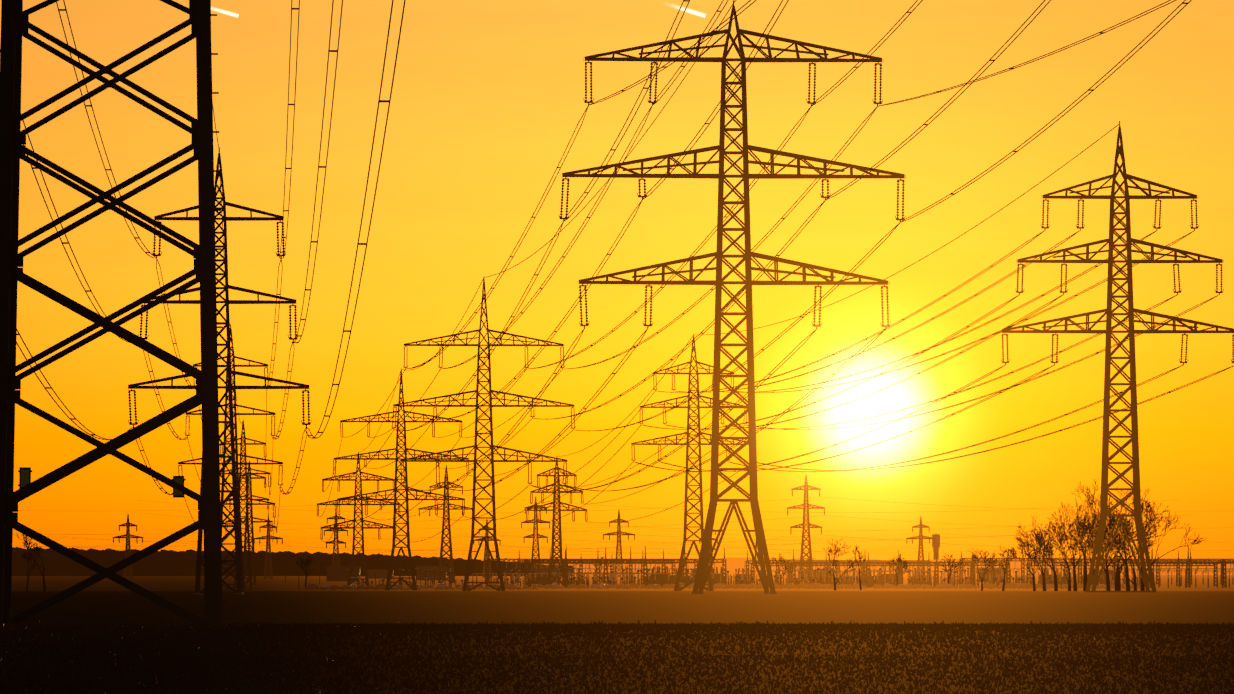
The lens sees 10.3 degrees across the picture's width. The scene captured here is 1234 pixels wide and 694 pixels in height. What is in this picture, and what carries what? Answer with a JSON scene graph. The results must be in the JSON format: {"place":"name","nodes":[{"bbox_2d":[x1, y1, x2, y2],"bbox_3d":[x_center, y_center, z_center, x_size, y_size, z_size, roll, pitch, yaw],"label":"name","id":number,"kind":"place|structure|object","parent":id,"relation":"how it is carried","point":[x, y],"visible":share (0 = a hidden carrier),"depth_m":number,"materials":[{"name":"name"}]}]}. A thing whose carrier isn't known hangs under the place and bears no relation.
{"place":"outdoors","nodes":[
{"label":"outdoors","id":0,"kind":"place"},
{"bbox_2d":[18,467,185,497],"bbox_3d":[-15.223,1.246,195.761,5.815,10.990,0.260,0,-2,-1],"label":"pylon plates","id":1,"kind":"object","parent":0,"point":[24,476],"visible":0.79,"depth_m":195.65,"materials":[{"name":"metal"}]},
{"bbox_2d":[211,7,705,17],"bbox_3d":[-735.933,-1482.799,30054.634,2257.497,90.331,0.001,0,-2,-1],"label":"cloud","id":2,"kind":"structure","parent":0,"point":[687,10],"depth_m":30070.87,"materials":[{"name":"white"}]},
{"bbox_2d":[0,575,1233,693],"bbox_3d":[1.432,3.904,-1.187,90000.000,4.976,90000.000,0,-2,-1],"label":"ground","id":3,"kind":"structure","parent":0,"point":[276,599],"depth_m":371.88,"materials":[{"name":"soil"}]},
{"bbox_2d":[0,0,227,624],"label":"pylon","id":4,"kind":"object","parent":3,"relation":"on","point":[16,24],"visible":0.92,"depth_m":196.00,"materials":[{"name":"metal"}]},
{"bbox_2d":[113,514,142,578],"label":"pylon","id":5,"kind":"object","parent":3,"relation":"on","point":[128,536],"visible":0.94,"depth_m":4191.95,"materials":[{"name":"metal"}]},
{"bbox_2d":[128,147,311,593],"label":"pylon","id":6,"kind":"object","parent":3,"relation":"on","point":[229,387],"visible":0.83,"depth_m":698.09,"materials":[{"name":"metal"}]},
{"bbox_2d":[178,324,282,590],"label":"pylon","id":7,"kind":"object","parent":3,"relation":"on","point":[226,405],"visible":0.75,"depth_m":1204.43,"materials":[{"name":"metal"}]},
{"bbox_2d":[219,420,275,590],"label":"pylon","id":8,"kind":"object","parent":3,"relation":"on","point":[245,468],"visible":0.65,"depth_m":1959.30,"materials":[{"name":"metal"}]},
{"bbox_2d":[225,461,272,584],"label":"pylon","id":9,"kind":"object","parent":3,"relation":"on","point":[249,481],"visible":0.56,"depth_m":2695.24,"materials":[{"name":"metal"}]},
{"bbox_2d":[254,517,282,578],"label":"pylon","id":10,"kind":"object","parent":3,"relation":"on","point":[268,547],"visible":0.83,"depth_m":4293.10,"materials":[{"name":"metal"}]},
{"bbox_2d":[12,547,572,575],"bbox_3d":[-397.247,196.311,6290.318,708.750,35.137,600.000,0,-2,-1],"label":"tree line","id":11,"kind":"object","parent":3,"relation":"on","point":[161,562],"visible":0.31,"depth_m":5990.96,"materials":[{"name":"black"}]},
{"bbox_2d":[324,510,347,565],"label":"pylon","id":12,"kind":"object","parent":3,"relation":"on","point":[335,517],"visible":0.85,"depth_m":4393.86,"materials":[{"name":"metal"}]},
{"bbox_2d":[317,451,399,584],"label":"pylon","id":13,"kind":"object","parent":3,"relation":"on","point":[361,504],"visible":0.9,"depth_m":2645.78,"materials":[{"name":"metal"}]},
{"bbox_2d":[333,368,468,589],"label":"pylon","id":14,"kind":"object","parent":3,"relation":"on","point":[391,564],"visible":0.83,"depth_m":1996.82,"materials":[{"name":"metal"}]},
{"bbox_2d":[418,465,471,582],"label":"pylon","id":15,"kind":"object","parent":3,"relation":"on","point":[444,506],"visible":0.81,"depth_m":3096.13,"materials":[{"name":"metal"}]},
{"bbox_2d":[391,279,575,590],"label":"pylon","id":16,"kind":"object","parent":3,"relation":"on","point":[497,561],"visible":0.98,"depth_m":1353.93,"materials":[{"name":"metal"}]},
{"bbox_2d":[473,519,500,577],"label":"pylon","id":17,"kind":"object","parent":3,"relation":"on","point":[487,539],"visible":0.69,"depth_m":4994.95,"materials":[{"name":"metal"}]},
{"bbox_2d":[521,497,549,575],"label":"pylon","id":18,"kind":"object","parent":3,"relation":"on","point":[535,519],"visible":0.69,"depth_m":3896.35,"materials":[{"name":"metal"}]},
{"bbox_2d":[526,457,587,587],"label":"pylon","id":19,"kind":"object","parent":3,"relation":"on","point":[553,550],"visible":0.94,"depth_m":2270.51,"materials":[{"name":"metal"}]},
{"bbox_2d":[15,478,1204,590],"bbox_3d":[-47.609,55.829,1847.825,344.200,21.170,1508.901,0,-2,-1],"label":"bare trees","id":20,"kind":"object","parent":3,"relation":"on","point":[1119,544],"visible":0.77,"depth_m":1179.83,"materials":[{"name":"brown plant"}]},
{"bbox_2d":[0,620,1233,693],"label":"field crop","id":21,"kind":"object","parent":3,"relation":"on","point":[574,629],"visible":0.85,"depth_m":127.06,"materials":[{"name":"brown soil"}]},
{"bbox_2d":[603,510,634,577],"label":"pylon","id":22,"kind":"object","parent":3,"relation":"on","point":[618,531],"visible":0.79,"depth_m":4496.87,"materials":[{"name":"metal"}]},
{"bbox_2d":[631,333,756,590],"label":"pylon","id":23,"kind":"object","parent":3,"relation":"on","point":[682,562],"visible":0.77,"depth_m":1539.65,"materials":[{"name":"metal"}]},
{"bbox_2d":[285,557,1113,588],"bbox_3d":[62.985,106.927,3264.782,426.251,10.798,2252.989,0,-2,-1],"label":"farm buildings","id":24,"kind":"structure","parent":3,"relation":"on","point":[336,573],"depth_m":3484.81,"materials":[{"name":"brown brick"}]},
{"bbox_2d":[699,532,717,565],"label":"pylon","id":25,"kind":"object","parent":3,"relation":"on","point":[710,546],"visible":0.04,"depth_m":5198.16,"materials":[{"name":"metal"}]},
{"bbox_2d":[305,583,1140,589],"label":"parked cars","id":26,"kind":"object","parent":3,"relation":"on","point":[715,586],"visible":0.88,"depth_m":2178.48,"materials":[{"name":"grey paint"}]},
{"bbox_2d":[559,0,905,593],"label":"pylon","id":27,"kind":"object","parent":3,"relation":"on","point":[705,556],"visible":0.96,"depth_m":699.33,"materials":[{"name":"metal"}]},
{"bbox_2d":[16,0,1232,555],"bbox_3d":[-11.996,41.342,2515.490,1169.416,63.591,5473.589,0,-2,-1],"label":"conductors","id":28,"kind":"object","parent":27,"relation":"attached to","point":[634,346],"visible":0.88,"depth_m":860.73,"materials":[{"name":"grey metal"}]},
{"bbox_2d":[347,545,1233,587],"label":"substation","id":29,"kind":"object","parent":3,"relation":"on","point":[867,578],"visible":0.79,"depth_m":2373.59,"materials":[{"name":"paint"}]},
{"bbox_2d":[787,475,824,580],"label":"pylon","id":30,"kind":"object","parent":3,"relation":"on","point":[805,508],"visible":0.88,"depth_m":3298.97,"materials":[{"name":"metal"}]},
{"bbox_2d":[906,516,934,574],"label":"pylon","id":31,"kind":"object","parent":3,"relation":"on","point":[920,537],"visible":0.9,"depth_m":4600.06,"materials":[{"name":"metal"}]},
{"bbox_2d":[932,534,939,559],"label":"water tower","id":32,"kind":"structure","parent":3,"relation":"on","point":[936,544],"depth_m":7599.42,"materials":[{"name":"grey concrete"}]},
{"bbox_2d":[1000,121,1233,591],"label":"pylon","id":33,"kind":"object","parent":3,"relation":"on","point":[1142,549],"visible":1,"depth_m":808.95,"materials":[{"name":"metal"}]},
{"bbox_2d":[0,0,1233,561],"label":"sky","id":34,"kind":"structure","parent":0,"point":[487,102],"materials":[{"name":"orange"}]},
{"bbox_2d":[465,557,1233,574],"bbox_3d":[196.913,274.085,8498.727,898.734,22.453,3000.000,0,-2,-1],"label":"hills","id":35,"kind":"structure","parent":0,"point":[733,564],"depth_m":7000.71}
]}

